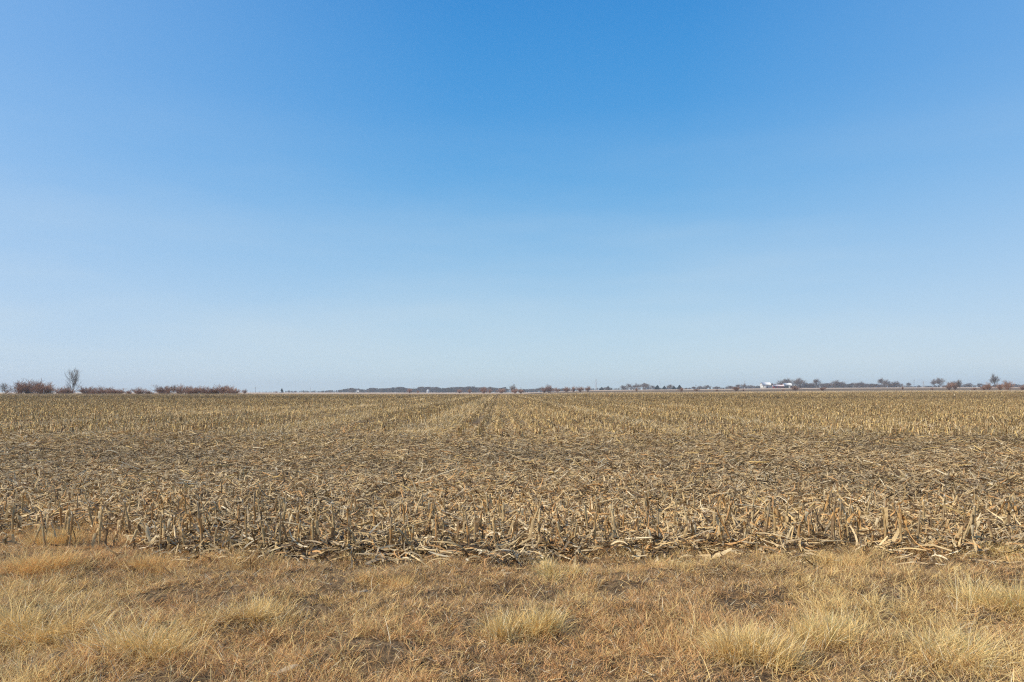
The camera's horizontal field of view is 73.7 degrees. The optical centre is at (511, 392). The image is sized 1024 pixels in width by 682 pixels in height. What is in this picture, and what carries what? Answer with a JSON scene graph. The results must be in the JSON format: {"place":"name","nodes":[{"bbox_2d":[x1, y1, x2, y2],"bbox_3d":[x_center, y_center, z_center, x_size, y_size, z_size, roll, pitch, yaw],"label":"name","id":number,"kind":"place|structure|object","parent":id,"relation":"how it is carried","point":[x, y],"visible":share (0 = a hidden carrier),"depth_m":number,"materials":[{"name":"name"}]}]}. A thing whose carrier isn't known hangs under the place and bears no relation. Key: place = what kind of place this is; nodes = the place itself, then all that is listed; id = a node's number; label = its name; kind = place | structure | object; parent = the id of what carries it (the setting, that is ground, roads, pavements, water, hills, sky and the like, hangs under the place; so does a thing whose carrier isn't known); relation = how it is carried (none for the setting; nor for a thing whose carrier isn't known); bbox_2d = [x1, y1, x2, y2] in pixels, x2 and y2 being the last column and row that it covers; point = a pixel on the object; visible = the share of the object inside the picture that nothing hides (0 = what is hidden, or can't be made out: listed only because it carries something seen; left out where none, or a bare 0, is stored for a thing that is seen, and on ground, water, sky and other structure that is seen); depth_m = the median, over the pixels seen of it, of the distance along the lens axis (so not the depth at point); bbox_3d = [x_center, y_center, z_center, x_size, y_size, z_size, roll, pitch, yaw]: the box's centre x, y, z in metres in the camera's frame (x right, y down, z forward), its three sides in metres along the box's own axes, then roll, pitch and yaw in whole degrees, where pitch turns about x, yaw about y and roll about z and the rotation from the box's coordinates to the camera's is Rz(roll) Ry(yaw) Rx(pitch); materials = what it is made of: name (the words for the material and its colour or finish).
{"place":"outdoors","nodes":[
{"label":"outdoors","id":0,"kind":"place"},
{"bbox_2d":[0,392,1022,556],"bbox_3d":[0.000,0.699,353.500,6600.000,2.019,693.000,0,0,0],"label":"corn field","id":1,"kind":"structure","parent":0,"point":[481,419],"depth_m":39.62,"materials":[{"name":"plant"}]},
{"bbox_2d":[0,532,14,547],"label":"corn stalk","id":2,"kind":"object","parent":1,"relation":"on","point":[6,537],"visible":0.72,"depth_m":7.11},
{"bbox_2d":[4,503,21,533],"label":"corn stalk","id":3,"kind":"object","parent":1,"relation":"on","point":[13,508],"visible":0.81,"depth_m":7.82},
{"bbox_2d":[3,380,24,393],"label":"bush","id":4,"kind":"object","parent":1,"relation":"on","point":[20,389],"visible":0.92,"depth_m":308.82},
{"bbox_2d":[19,491,29,514],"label":"corn stalk","id":5,"kind":"object","parent":1,"relation":"on","point":[26,498],"visible":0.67,"depth_m":8.69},
{"bbox_2d":[12,378,41,393],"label":"bush","id":6,"kind":"object","parent":1,"relation":"on","point":[27,384],"visible":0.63,"depth_m":311.39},
{"bbox_2d":[25,378,46,393],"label":"bush","id":7,"kind":"object","parent":1,"relation":"on","point":[35,387],"visible":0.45,"depth_m":311.18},
{"bbox_2d":[33,511,47,547],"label":"corn stalk","id":8,"kind":"object","parent":1,"relation":"on","point":[39,528],"visible":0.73,"depth_m":7.23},
{"bbox_2d":[29,382,56,393],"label":"bush","id":9,"kind":"object","parent":1,"relation":"on","point":[42,389],"visible":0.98,"depth_m":299.63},
{"bbox_2d":[1,523,96,547],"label":"grass tuft","id":10,"kind":"object","parent":1,"relation":"on","point":[59,538],"visible":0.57,"depth_m":7.29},
{"bbox_2d":[40,510,66,547],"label":"corn stalk","id":11,"kind":"object","parent":1,"relation":"on","point":[44,527],"visible":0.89,"depth_m":7.09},
{"bbox_2d":[65,514,72,547],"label":"corn stalk","id":12,"kind":"object","parent":1,"relation":"on","point":[68,538],"visible":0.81,"depth_m":7.12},
{"bbox_2d":[62,508,79,546],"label":"corn stalk","id":13,"kind":"object","parent":1,"relation":"on","point":[68,512],"visible":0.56,"depth_m":7.31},
{"bbox_2d":[64,368,80,391],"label":"bare tree","id":14,"kind":"object","parent":1,"relation":"on","point":[75,378],"visible":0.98,"depth_m":311.95,"materials":[{"name":"plant"}]},
{"bbox_2d":[82,504,103,529],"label":"corn stalk","id":15,"kind":"object","parent":1,"relation":"on","point":[90,512],"visible":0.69,"depth_m":7.98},
{"bbox_2d":[91,507,107,548],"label":"corn stalk","id":16,"kind":"object","parent":1,"relation":"on","point":[99,537],"visible":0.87,"depth_m":7.17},
{"bbox_2d":[93,506,105,533],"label":"corn stalk","id":17,"kind":"object","parent":1,"relation":"on","point":[99,516],"visible":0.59,"depth_m":7.81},
{"bbox_2d":[92,386,109,393],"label":"bush","id":18,"kind":"object","parent":1,"relation":"on","point":[101,390],"visible":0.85,"depth_m":304.24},
{"bbox_2d":[113,500,126,533],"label":"corn stalk","id":19,"kind":"object","parent":1,"relation":"on","point":[120,520],"visible":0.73,"depth_m":7.80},
{"bbox_2d":[122,501,130,534],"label":"corn stalk","id":20,"kind":"object","parent":1,"relation":"on","point":[128,522],"visible":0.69,"depth_m":7.78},
{"bbox_2d":[122,520,141,549],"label":"corn stalk","id":21,"kind":"object","parent":1,"relation":"on","point":[134,535],"visible":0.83,"depth_m":7.23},
{"bbox_2d":[135,519,156,544],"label":"corn stalk","id":22,"kind":"object","parent":1,"relation":"on","point":[148,531],"visible":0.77,"depth_m":7.23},
{"bbox_2d":[146,503,153,530],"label":"corn stalk","id":23,"kind":"object","parent":1,"relation":"on","point":[148,509],"visible":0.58,"depth_m":7.89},
{"bbox_2d":[149,514,169,550],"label":"corn stalk","id":24,"kind":"object","parent":1,"relation":"on","point":[162,532],"visible":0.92,"depth_m":7.11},
{"bbox_2d":[167,515,175,529],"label":"corn stalk","id":25,"kind":"object","parent":1,"relation":"on","point":[173,519],"visible":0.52,"depth_m":7.74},
{"bbox_2d":[178,528,187,548],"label":"corn stalk","id":26,"kind":"object","parent":1,"relation":"on","point":[183,539],"visible":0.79,"depth_m":7.16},
{"bbox_2d":[179,494,188,514],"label":"corn stalk","id":27,"kind":"object","parent":1,"relation":"on","point":[181,502],"visible":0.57,"depth_m":8.57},
{"bbox_2d":[183,511,193,530],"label":"corn stalk","id":28,"kind":"object","parent":1,"relation":"on","point":[190,518],"visible":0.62,"depth_m":7.70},
{"bbox_2d":[196,502,213,547],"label":"corn stalk","id":29,"kind":"object","parent":1,"relation":"on","point":[200,526],"visible":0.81,"depth_m":7.17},
{"bbox_2d":[223,510,247,547],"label":"corn stalk","id":30,"kind":"object","parent":1,"relation":"on","point":[245,524],"visible":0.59,"depth_m":7.17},
{"bbox_2d":[249,493,264,525],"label":"corn stalk","id":31,"kind":"object","parent":1,"relation":"on","point":[252,513],"visible":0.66,"depth_m":7.92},
{"bbox_2d":[257,517,268,549],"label":"corn stalk","id":32,"kind":"object","parent":1,"relation":"on","point":[263,538],"visible":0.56,"depth_m":6.99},
{"bbox_2d":[274,509,288,551],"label":"corn stalk","id":33,"kind":"object","parent":1,"relation":"on","point":[283,530],"visible":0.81,"depth_m":7.04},
{"bbox_2d":[281,499,294,524],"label":"corn stalk","id":34,"kind":"object","parent":1,"relation":"on","point":[284,504],"visible":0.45,"depth_m":7.92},
{"bbox_2d":[288,510,304,532],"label":"corn stalk","id":35,"kind":"object","parent":1,"relation":"on","point":[296,517],"visible":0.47,"depth_m":7.80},
{"bbox_2d":[306,519,318,546],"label":"corn stalk","id":36,"kind":"object","parent":1,"relation":"on","point":[313,527],"visible":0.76,"depth_m":7.05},
{"bbox_2d":[329,502,338,545],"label":"corn stalk","id":37,"kind":"object","parent":1,"relation":"on","point":[332,531],"visible":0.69,"depth_m":7.16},
{"bbox_2d":[346,506,355,530],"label":"corn stalk","id":38,"kind":"object","parent":1,"relation":"on","point":[348,518],"visible":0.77,"depth_m":7.70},
{"bbox_2d":[350,496,385,529],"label":"corn stalk","id":39,"kind":"object","parent":1,"relation":"on","point":[374,517],"visible":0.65,"depth_m":7.77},
{"bbox_2d":[389,517,397,548],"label":"corn stalk","id":40,"kind":"object","parent":1,"relation":"on","point":[391,535],"visible":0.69,"depth_m":7.10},
{"bbox_2d":[394,525,405,548],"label":"corn stalk","id":41,"kind":"object","parent":1,"relation":"on","point":[404,529],"visible":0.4,"depth_m":7.11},
{"bbox_2d":[398,529,418,549],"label":"corn stalk","id":42,"kind":"object","parent":1,"relation":"on","point":[404,537],"visible":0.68,"depth_m":6.97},
{"bbox_2d":[424,497,436,526],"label":"corn stalk","id":43,"kind":"object","parent":1,"relation":"on","point":[434,510],"visible":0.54,"depth_m":7.78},
{"bbox_2d":[426,513,437,552],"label":"corn stalk","id":44,"kind":"object","parent":1,"relation":"on","point":[435,521],"visible":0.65,"depth_m":7.25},
{"bbox_2d":[446,521,462,549],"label":"corn stalk","id":45,"kind":"object","parent":1,"relation":"on","point":[457,534],"visible":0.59,"depth_m":7.05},
{"bbox_2d":[457,510,485,543],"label":"corn stalk","id":46,"kind":"object","parent":1,"relation":"on","point":[476,528],"visible":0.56,"depth_m":7.16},
{"bbox_2d":[462,512,484,546],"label":"corn stalk","id":47,"kind":"object","parent":1,"relation":"on","point":[468,534],"visible":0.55,"depth_m":7.01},
{"bbox_2d":[469,506,482,529],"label":"corn stalk","id":48,"kind":"object","parent":1,"relation":"on","point":[479,519],"visible":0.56,"depth_m":7.70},
{"bbox_2d":[483,492,492,514],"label":"corn stalk","id":49,"kind":"object","parent":1,"relation":"on","point":[485,503],"visible":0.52,"depth_m":8.71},
{"bbox_2d":[488,516,504,546],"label":"corn stalk","id":50,"kind":"object","parent":1,"relation":"on","point":[494,528],"visible":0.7,"depth_m":7.09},
{"bbox_2d":[0,392,1023,437],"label":"corn stubble","id":51,"kind":"object","parent":1,"relation":"on","point":[840,400],"visible":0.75,"depth_m":53.63,"materials":[{"name":"plant"}]},
{"bbox_2d":[0,391,1023,436],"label":"straw between rows","id":52,"kind":"object","parent":1,"relation":"on","point":[345,418],"visible":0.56,"depth_m":50.56,"materials":[{"name":"plant"}]},
{"bbox_2d":[0,420,1023,575],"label":"corn residue","id":53,"kind":"object","parent":1,"relation":"on","point":[34,463],"visible":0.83,"depth_m":11.44},
{"bbox_2d":[507,514,519,545],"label":"corn stalk","id":54,"kind":"object","parent":1,"relation":"on","point":[515,524],"visible":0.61,"depth_m":7.07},
{"bbox_2d":[518,504,541,526],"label":"corn stalk","id":55,"kind":"object","parent":1,"relation":"on","point":[523,510],"visible":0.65,"depth_m":7.94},
{"bbox_2d":[528,496,542,522],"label":"corn stalk","id":56,"kind":"object","parent":1,"relation":"on","point":[539,504],"visible":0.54,"depth_m":7.93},
{"bbox_2d":[527,508,554,547],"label":"corn stalk","id":57,"kind":"object","parent":1,"relation":"on","point":[531,521],"visible":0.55,"depth_m":7.30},
{"bbox_2d":[556,520,586,546],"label":"corn stalk","id":58,"kind":"object","parent":1,"relation":"on","point":[558,526],"visible":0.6,"depth_m":7.06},
{"bbox_2d":[570,517,579,547],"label":"corn stalk","id":59,"kind":"object","parent":1,"relation":"on","point":[576,529],"visible":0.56,"depth_m":7.17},
{"bbox_2d":[575,512,599,548],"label":"corn stalk","id":60,"kind":"object","parent":1,"relation":"on","point":[594,525],"visible":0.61,"depth_m":7.07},
{"bbox_2d":[582,502,596,532],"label":"corn stalk","id":61,"kind":"object","parent":1,"relation":"on","point":[586,517],"visible":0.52,"depth_m":7.73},
{"bbox_2d":[593,504,621,540],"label":"corn stalk","id":62,"kind":"object","parent":1,"relation":"on","point":[614,526],"visible":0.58,"depth_m":7.22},
{"bbox_2d":[604,517,611,537],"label":"corn stalk","id":63,"kind":"object","parent":1,"relation":"on","point":[609,524],"visible":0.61,"depth_m":7.18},
{"bbox_2d":[645,515,652,543],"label":"corn stalk","id":64,"kind":"object","parent":1,"relation":"on","point":[648,531],"visible":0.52,"depth_m":7.11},
{"bbox_2d":[642,491,656,514],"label":"corn stalk","id":65,"kind":"object","parent":1,"relation":"on","point":[646,503],"visible":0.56,"depth_m":8.68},
{"bbox_2d":[651,512,662,545],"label":"corn stalk","id":66,"kind":"object","parent":1,"relation":"on","point":[657,529],"visible":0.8,"depth_m":7.18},
{"bbox_2d":[675,519,696,539],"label":"corn stalk","id":67,"kind":"object","parent":1,"relation":"on","point":[693,526],"visible":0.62,"depth_m":7.19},
{"bbox_2d":[717,494,725,512],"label":"corn stalk","id":68,"kind":"object","parent":1,"relation":"on","point":[720,499],"visible":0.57,"depth_m":8.74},
{"bbox_2d":[713,510,735,548],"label":"corn stalk","id":69,"kind":"object","parent":1,"relation":"on","point":[720,521],"visible":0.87,"depth_m":7.15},
{"bbox_2d":[725,501,731,525],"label":"corn stalk","id":70,"kind":"object","parent":1,"relation":"on","point":[728,507],"visible":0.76,"depth_m":7.96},
{"bbox_2d":[732,501,754,529],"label":"corn stalk","id":71,"kind":"object","parent":1,"relation":"on","point":[752,516],"visible":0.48,"depth_m":7.84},
{"bbox_2d":[743,519,751,547],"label":"corn stalk","id":72,"kind":"object","parent":1,"relation":"on","point":[746,527],"visible":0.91,"depth_m":7.06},
{"bbox_2d":[760,502,770,530],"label":"corn stalk","id":73,"kind":"object","parent":1,"relation":"on","point":[764,512],"visible":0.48,"depth_m":7.86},
{"bbox_2d":[754,501,794,545],"bbox_3d":[2.693,1.389,7.113,0.453,0.530,0.159,0,0,45],"label":"corn stalk","id":74,"kind":"object","parent":1,"relation":"on","point":[765,528],"visible":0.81,"depth_m":7.11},
{"bbox_2d":[771,505,784,539],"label":"corn stalk","id":75,"kind":"object","parent":1,"relation":"on","point":[776,512],"visible":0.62,"depth_m":7.29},
{"bbox_2d":[784,498,790,532],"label":"corn stalk","id":76,"kind":"object","parent":1,"relation":"on","point":[787,518],"visible":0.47,"depth_m":7.70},
{"bbox_2d":[788,523,818,548],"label":"corn stalk","id":77,"kind":"object","parent":1,"relation":"on","point":[797,529],"visible":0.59,"depth_m":7.11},
{"bbox_2d":[795,507,832,545],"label":"corn stalk","id":78,"kind":"object","parent":1,"relation":"on","point":[807,513],"visible":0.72,"depth_m":7.17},
{"bbox_2d":[804,505,846,548],"bbox_3d":[3.284,1.410,7.142,0.387,0.504,0.166,0,0,38],"label":"corn stalk","id":79,"kind":"object","parent":1,"relation":"on","point":[833,524],"visible":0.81,"depth_m":7.09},
{"bbox_2d":[821,488,832,514],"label":"corn stalk","id":80,"kind":"object","parent":1,"relation":"on","point":[826,503],"visible":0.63,"depth_m":8.70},
{"bbox_2d":[831,498,856,524],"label":"corn stalk","id":81,"kind":"object","parent":1,"relation":"on","point":[843,510],"visible":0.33,"depth_m":7.94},
{"bbox_2d":[829,498,862,530],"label":"corn stalk","id":82,"kind":"object","parent":1,"relation":"on","point":[840,512],"visible":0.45,"depth_m":7.81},
{"bbox_2d":[842,512,854,545],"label":"corn stalk","id":83,"kind":"object","parent":1,"relation":"on","point":[849,535],"visible":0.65,"depth_m":7.13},
{"bbox_2d":[844,510,869,541],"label":"corn stalk","id":84,"kind":"object","parent":1,"relation":"on","point":[858,521],"visible":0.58,"depth_m":7.24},
{"bbox_2d":[882,506,894,548],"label":"corn stalk","id":85,"kind":"object","parent":1,"relation":"on","point":[886,517],"visible":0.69,"depth_m":7.20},
{"bbox_2d":[894,508,911,551],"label":"corn stalk","id":86,"kind":"object","parent":1,"relation":"on","point":[901,517],"visible":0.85,"depth_m":7.04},
{"bbox_2d":[903,510,923,547],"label":"corn stalk","id":87,"kind":"object","parent":1,"relation":"on","point":[918,529],"visible":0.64,"depth_m":7.14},
{"bbox_2d":[920,499,931,529],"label":"corn stalk","id":88,"kind":"object","parent":1,"relation":"on","point":[930,521],"visible":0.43,"depth_m":7.80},
{"bbox_2d":[935,495,945,528],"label":"corn stalk","id":89,"kind":"object","parent":1,"relation":"on","point":[944,509],"visible":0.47,"depth_m":7.93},
{"bbox_2d":[943,519,973,541],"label":"corn stalk","id":90,"kind":"object","parent":1,"relation":"on","point":[970,532],"visible":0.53,"depth_m":7.06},
{"bbox_2d":[947,507,979,532],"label":"corn stalk","id":91,"kind":"object","parent":1,"relation":"on","point":[973,516],"visible":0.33,"depth_m":7.63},
{"bbox_2d":[962,512,973,543],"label":"corn stalk","id":92,"kind":"object","parent":1,"relation":"on","point":[970,522],"visible":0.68,"depth_m":7.03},
{"bbox_2d":[974,519,993,541],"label":"corn stalk","id":93,"kind":"object","parent":1,"relation":"on","point":[983,522],"visible":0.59,"depth_m":7.14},
{"bbox_2d":[994,509,1015,529],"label":"corn stalk","id":94,"kind":"object","parent":1,"relation":"on","point":[1007,520],"visible":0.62,"depth_m":7.70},
{"bbox_2d":[1007,492,1017,514],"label":"corn stalk","id":95,"kind":"object","parent":1,"relation":"on","point":[1014,496],"visible":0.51,"depth_m":8.70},
{"bbox_2d":[0,510,1023,681],"bbox_3d":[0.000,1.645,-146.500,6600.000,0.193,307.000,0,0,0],"label":"grass verge","id":96,"kind":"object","parent":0,"point":[728,601],"depth_m":4.97,"materials":[{"name":"plant"}]},
{"bbox_2d":[0,536,93,578],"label":"grass tuft","id":97,"kind":"object","parent":96,"relation":"on","point":[33,564],"visible":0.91,"depth_m":6.25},
{"bbox_2d":[0,584,139,658],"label":"grass tuft","id":98,"kind":"object","parent":96,"relation":"on","point":[15,621],"visible":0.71,"depth_m":4.63,"materials":[{"name":"plant"}]},
{"bbox_2d":[55,611,222,681],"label":"grass tuft","id":99,"kind":"object","parent":96,"relation":"on","point":[163,646],"visible":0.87,"depth_m":4.25,"materials":[{"name":"plant"}]},
{"bbox_2d":[116,547,201,575],"bbox_3d":[-3.360,1.599,6.519,0.798,0.248,0.762,0,0,29],"label":"grass tuft","id":100,"kind":"object","parent":96,"relation":"on","point":[136,564],"visible":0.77,"depth_m":6.45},
{"bbox_2d":[209,586,330,639],"bbox_3d":[-1.814,1.559,4.986,0.859,0.312,0.921,0,0,-40],"label":"grass tuft","id":101,"kind":"object","parent":96,"relation":"on","point":[262,609],"visible":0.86,"depth_m":4.86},
{"bbox_2d":[340,567,418,589],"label":"grass tuft","id":102,"kind":"object","parent":96,"relation":"on","point":[389,582],"visible":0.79,"depth_m":5.88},
{"bbox_2d":[461,591,584,645],"bbox_3d":[0.070,1.514,4.661,0.917,0.308,0.683,0,0,0],"label":"grass tuft","id":103,"kind":"object","parent":96,"relation":"on","point":[539,622],"visible":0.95,"depth_m":4.59,"materials":[{"name":"plant"}]},
{"bbox_2d":[525,553,593,583],"bbox_3d":[0.389,1.558,6.083,0.679,0.211,0.647,0,0,23],"label":"grass tuft","id":104,"kind":"object","parent":96,"relation":"on","point":[554,568],"visible":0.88,"depth_m":6.12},
{"bbox_2d":[674,613,843,679],"bbox_3d":[1.482,1.514,4.144,0.969,0.336,0.764,0,0,22],"label":"grass tuft","id":105,"kind":"object","parent":96,"relation":"on","point":[753,645],"visible":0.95,"depth_m":4.08,"materials":[{"name":"plant"}]},
{"bbox_2d":[755,604,893,662],"bbox_3d":[2.064,1.549,4.576,0.836,0.300,0.884,0,0,38],"label":"grass tuft","id":106,"kind":"object","parent":96,"relation":"on","point":[832,631],"visible":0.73,"depth_m":4.50,"materials":[{"name":"plant"}]},
{"bbox_2d":[804,551,888,571],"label":"grass tuft","id":107,"kind":"object","parent":96,"relation":"on","point":[831,561],"visible":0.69,"depth_m":6.36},
{"bbox_2d":[861,615,1023,681],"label":"grass tuft","id":108,"kind":"object","parent":96,"relation":"on","point":[954,648],"visible":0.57,"depth_m":4.18,"materials":[{"name":"plant"}]},
{"bbox_2d":[916,564,1023,624],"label":"grass tuft","id":109,"kind":"object","parent":96,"relation":"on","point":[1011,597],"visible":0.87,"depth_m":5.21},
{"bbox_2d":[940,540,1022,559],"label":"grass tuft","id":110,"kind":"object","parent":96,"relation":"on","point":[990,549],"visible":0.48,"depth_m":6.77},
{"bbox_2d":[0,387,1023,393],"bbox_3d":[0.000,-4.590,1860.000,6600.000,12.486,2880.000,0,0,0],"label":"distant land","id":111,"kind":"structure","parent":0,"point":[832,389],"depth_m":789.21,"materials":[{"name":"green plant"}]},
{"bbox_2d":[318,386,535,392],"bbox_3d":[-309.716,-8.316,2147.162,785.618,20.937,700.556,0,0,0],"label":"distant wood","id":112,"kind":"object","parent":111,"relation":"on","point":[421,389],"visible":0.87,"depth_m":1971.34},
{"bbox_2d":[269,383,1023,392],"bbox_3d":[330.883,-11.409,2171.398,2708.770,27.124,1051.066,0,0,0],"label":"distant treeline","id":113,"kind":"object","parent":111,"relation":"on","point":[815,386],"visible":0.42,"depth_m":1782.30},
{"bbox_2d":[0,0,1023,391],"label":"sky","id":114,"kind":"structure","parent":0,"point":[265,195],"materials":[{"name":"blue"}]},
{"bbox_2d":[1,390,1023,395],"bbox_3d":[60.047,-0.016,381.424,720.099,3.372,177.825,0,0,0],"label":"edge grass","id":115,"kind":"structure","parent":0,"point":[110,394],"depth_m":425.78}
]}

